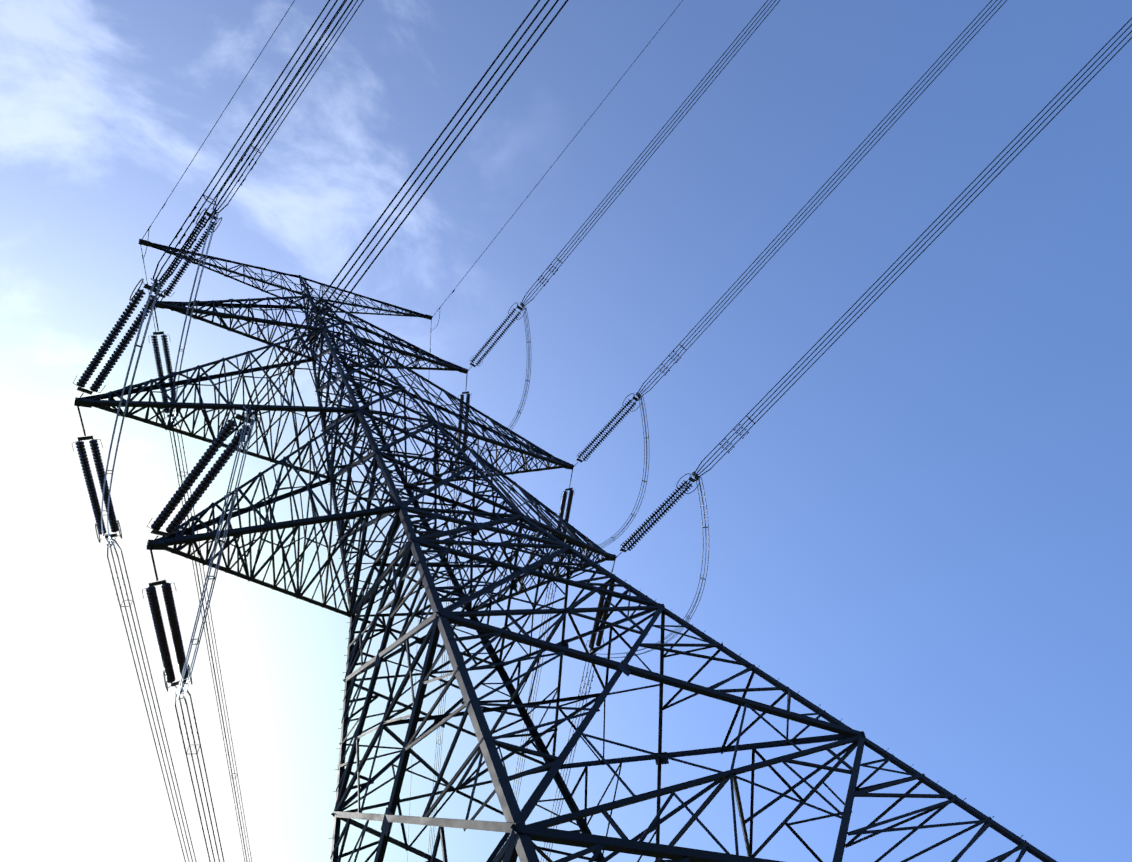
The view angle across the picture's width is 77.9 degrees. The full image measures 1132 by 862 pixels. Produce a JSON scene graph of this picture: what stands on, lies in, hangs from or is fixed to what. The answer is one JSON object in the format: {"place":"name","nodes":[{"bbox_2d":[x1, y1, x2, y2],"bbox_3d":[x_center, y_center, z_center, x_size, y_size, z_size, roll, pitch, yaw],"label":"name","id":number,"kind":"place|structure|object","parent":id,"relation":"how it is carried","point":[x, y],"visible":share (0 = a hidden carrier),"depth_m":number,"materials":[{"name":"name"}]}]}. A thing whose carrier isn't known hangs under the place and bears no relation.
{"place":"outdoors","nodes":[
{"label":"outdoors","id":0,"kind":"place"},
{"bbox_2d":[0,0,1131,861],"label":"sky","id":1,"kind":"structure","parent":0,"point":[925,539],"materials":[{"name":"blue"}]},
{"bbox_3d":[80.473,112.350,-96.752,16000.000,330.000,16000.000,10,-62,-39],"label":"ground","id":2,"kind":"structure","parent":0,"visible":0},
{"bbox_2d":[72,0,1131,861],"bbox_3d":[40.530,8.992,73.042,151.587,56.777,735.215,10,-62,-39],"label":"pylon","id":3,"kind":"object","parent":2,"relation":"on","point":[522,838],"visible":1,"depth_m":29.74,"materials":[{"name":"metal"}]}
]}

